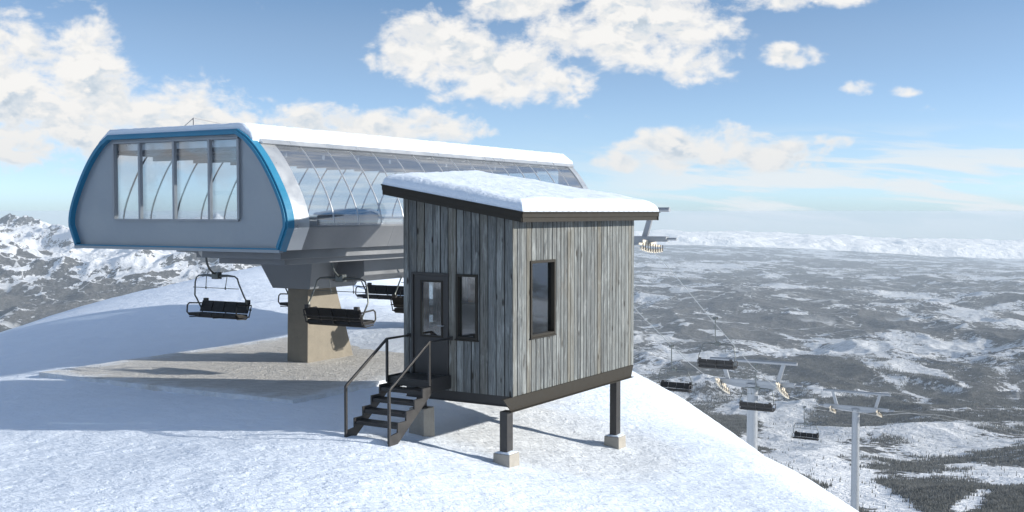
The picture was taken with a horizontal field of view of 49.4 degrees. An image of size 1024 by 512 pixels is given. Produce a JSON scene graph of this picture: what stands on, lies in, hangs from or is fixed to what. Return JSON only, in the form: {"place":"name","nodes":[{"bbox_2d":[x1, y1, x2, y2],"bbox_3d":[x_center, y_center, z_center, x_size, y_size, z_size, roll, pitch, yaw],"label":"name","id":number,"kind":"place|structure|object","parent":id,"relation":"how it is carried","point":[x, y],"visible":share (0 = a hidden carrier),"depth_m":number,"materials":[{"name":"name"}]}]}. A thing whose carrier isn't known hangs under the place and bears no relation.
{"place":"outdoors","nodes":[
{"label":"outdoors","id":0,"kind":"place"},
{"bbox_2d":[0,266,858,511],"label":"snow ground","id":1,"kind":"structure","parent":0,"point":[68,445],"depth_m":23.89,"materials":[{"name":"white snow"}]},
{"bbox_2d":[39,337,403,403],"bbox_3d":[-5.609,4.285,35.223,9.250,2.393,14.520,1,3,30],"label":"packed snow pad","id":2,"kind":"object","parent":1,"relation":"on","point":[264,370],"visible":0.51,"depth_m":31.13,"materials":[{"name":"white snow"}]},
{"bbox_2d":[68,118,587,362],"bbox_3d":[-4.438,-0.007,35.970,7.843,7.710,17.260,1,3,30],"label":"chairlift station","id":3,"kind":"object","parent":2,"relation":"on","point":[278,234],"visible":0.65,"depth_m":29.66,"materials":[{"name":"grey metal"}]},
{"bbox_2d":[111,137,240,220],"bbox_3d":[-8.632,-1.937,28.523,4.530,2.080,0.130,1,3,30],"label":"window","id":4,"kind":"structure","parent":3,"relation":"in","point":[209,140],"depth_m":28.47,"materials":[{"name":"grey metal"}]},
{"bbox_2d":[186,258,251,319],"bbox_3d":[-8.957,0.512,33.523,2.088,2.792,1.090,1,3,30],"label":"lift chair","id":5,"kind":"object","parent":3,"relation":"hanging from","point":[228,308],"visible":0.89,"depth_m":33.69,"materials":[{"name":"black plastic"}]},
{"bbox_2d":[278,288,287,306],"bbox_3d":[-6.943,0.365,37.207,2.088,2.792,1.090,1,3,30],"label":"lift chair","id":6,"kind":"object","parent":3,"relation":"hanging from","point":[284,303],"visible":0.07,"depth_m":37.63,"materials":[{"name":"black metal"}]},
{"bbox_2d":[99,122,572,163],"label":"roof snow","id":7,"kind":"structure","parent":3,"relation":"on","point":[254,131],"depth_m":30.85,"materials":[{"name":"white snow"}]},
{"bbox_2d":[303,262,375,327],"bbox_3d":[-4.842,0.543,30.748,2.088,2.792,0.900,1,3,30],"label":"lift chair","id":8,"kind":"object","parent":3,"relation":"hanging from","point":[316,315],"visible":0.91,"depth_m":30.67,"materials":[{"name":"black plastic"}]},
{"bbox_2d":[355,281,403,299],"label":"lift chair","id":9,"kind":"object","parent":3,"relation":"hanging from","point":[387,290],"visible":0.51,"depth_m":41.22,"materials":[{"name":"black metal"}]},
{"bbox_2d":[390,277,432,314],"bbox_3d":[-2.792,0.401,34.296,2.088,2.792,0.900,1,3,30],"label":"lift chair","id":10,"kind":"object","parent":3,"relation":"hanging from","point":[398,302],"visible":0.23,"depth_m":34.56,"materials":[{"name":"black metal"}]},
{"bbox_2d":[634,246,1018,430],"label":"haul rope","id":11,"kind":"object","parent":3,"relation":"attached to","point":[760,373],"visible":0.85,"depth_m":64.53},
{"bbox_2d":[697,317,737,369],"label":"lift chair","id":12,"kind":"object","parent":11,"relation":"hanging from","point":[713,364],"visible":1,"depth_m":59.34,"materials":[{"name":"black metal"}]},
{"bbox_2d":[739,364,775,411],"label":"lift chair","id":13,"kind":"object","parent":11,"relation":"hanging from","point":[768,407],"visible":1,"depth_m":65.51,"materials":[{"name":"black metal"}]},
{"bbox_2d":[634,308,1022,437],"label":"haul rope","id":14,"kind":"object","parent":3,"relation":"attached to","point":[763,400],"visible":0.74,"depth_m":71.28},
{"bbox_2d":[656,344,692,392],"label":"lift chair","id":15,"kind":"object","parent":14,"relation":"hanging from","point":[683,387],"visible":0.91,"depth_m":64.88,"materials":[{"name":"black metal"}]},
{"bbox_2d":[792,406,818,440],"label":"lift chair","id":16,"kind":"object","parent":14,"relation":"hanging from","point":[802,435],"visible":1,"depth_m":89.78,"materials":[{"name":"black metal"}]},
{"bbox_2d":[344,333,452,446],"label":"entry stairs","id":17,"kind":"structure","parent":1,"relation":"on","point":[429,383],"depth_m":22.13,"materials":[{"name":"black metal"}]},
{"bbox_2d":[381,184,660,467],"bbox_3d":[-0.482,1.641,25.779,5.575,7.169,6.530,1,3,32],"label":"operator hut","id":18,"kind":"object","parent":1,"relation":"on","point":[532,309],"visible":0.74,"depth_m":23.19,"materials":[{"name":"grey wood"}]},
{"bbox_2d":[414,274,445,374],"bbox_3d":[-1.704,1.423,23.119,0.832,2.056,0.122,1,3,32],"label":"door","id":19,"kind":"structure","parent":18,"relation":"in","point":[438,349],"depth_m":23.18,"materials":[{"name":"black metal"}]},
{"bbox_2d":[429,282,437,325],"bbox_3d":[-1.855,0.994,25.171,0.140,1.230,0.940,1,2,14],"label":"window","id":20,"kind":"structure","parent":18,"relation":"in","point":[435,284],"depth_m":25.55,"materials":[{"name":"clear glass"}]},
{"bbox_2d":[461,277,465,301],"bbox_3d":[-1.303,0.903,27.453,0.140,1.230,0.840,1,2,14],"label":"window","id":21,"kind":"structure","parent":18,"relation":"in","point":[463,279],"depth_m":27.78,"materials":[{"name":"clear glass"}]},
{"bbox_2d":[454,274,478,341],"bbox_3d":[-0.900,1.050,22.645,0.570,1.360,0.140,1,3,32],"label":"window","id":22,"kind":"structure","parent":18,"relation":"in","point":[457,276],"depth_m":22.70,"materials":[{"name":"brown metal"}]},
{"bbox_2d":[382,170,658,211],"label":"roof snow","id":23,"kind":"structure","parent":18,"relation":"on","point":[512,192],"depth_m":23.64,"materials":[{"name":"white snow"}]},
{"bbox_2d":[529,259,556,339],"bbox_3d":[0.610,0.883,23.060,0.140,1.600,1.060,1,3,32],"label":"window","id":24,"kind":"structure","parent":18,"relation":"in","point":[552,283],"depth_m":23.42,"materials":[{"name":"brown metal"}]},
{"bbox_2d":[634,207,676,252],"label":"lift tower","id":25,"kind":"structure","parent":1,"relation":"on","point":[645,239],"depth_m":51.34,"materials":[{"name":"grey metal"}]},
{"bbox_2d":[705,357,802,450],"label":"lift tower","id":26,"kind":"structure","parent":1,"relation":"on","point":[752,428],"depth_m":71.07,"materials":[{"name":"grey metal"}]},
{"bbox_2d":[819,388,893,510],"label":"lift tower","id":27,"kind":"structure","parent":1,"relation":"on","point":[855,443],"depth_m":96.26,"materials":[{"name":"grey metal"}]},
{"bbox_2d":[0,213,1023,511],"bbox_3d":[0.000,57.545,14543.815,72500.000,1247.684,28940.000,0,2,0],"label":"valley terrain","id":28,"kind":"structure","parent":0,"point":[790,305],"depth_m":7310.36,"materials":[{"name":"white snow"}]},
{"bbox_2d":[638,351,1023,511],"bbox_3d":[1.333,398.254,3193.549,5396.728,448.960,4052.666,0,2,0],"label":"conifer forest","id":29,"kind":"object","parent":28,"relation":"on","point":[1002,498],"visible":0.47,"depth_m":3096.55,"materials":[{"name":"green plant"}]},
{"bbox_2d":[0,0,1023,240],"label":"sky","id":30,"kind":"structure","parent":0,"point":[903,119],"materials":[{"name":"blue"}]},
{"bbox_2d":[634,229,1023,258],"bbox_3d":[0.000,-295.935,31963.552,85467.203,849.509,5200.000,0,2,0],"label":"snowy mountain range","id":31,"kind":"structure","parent":0,"point":[977,248],"depth_m":30218.48,"materials":[{"name":"white snow"}]}
]}

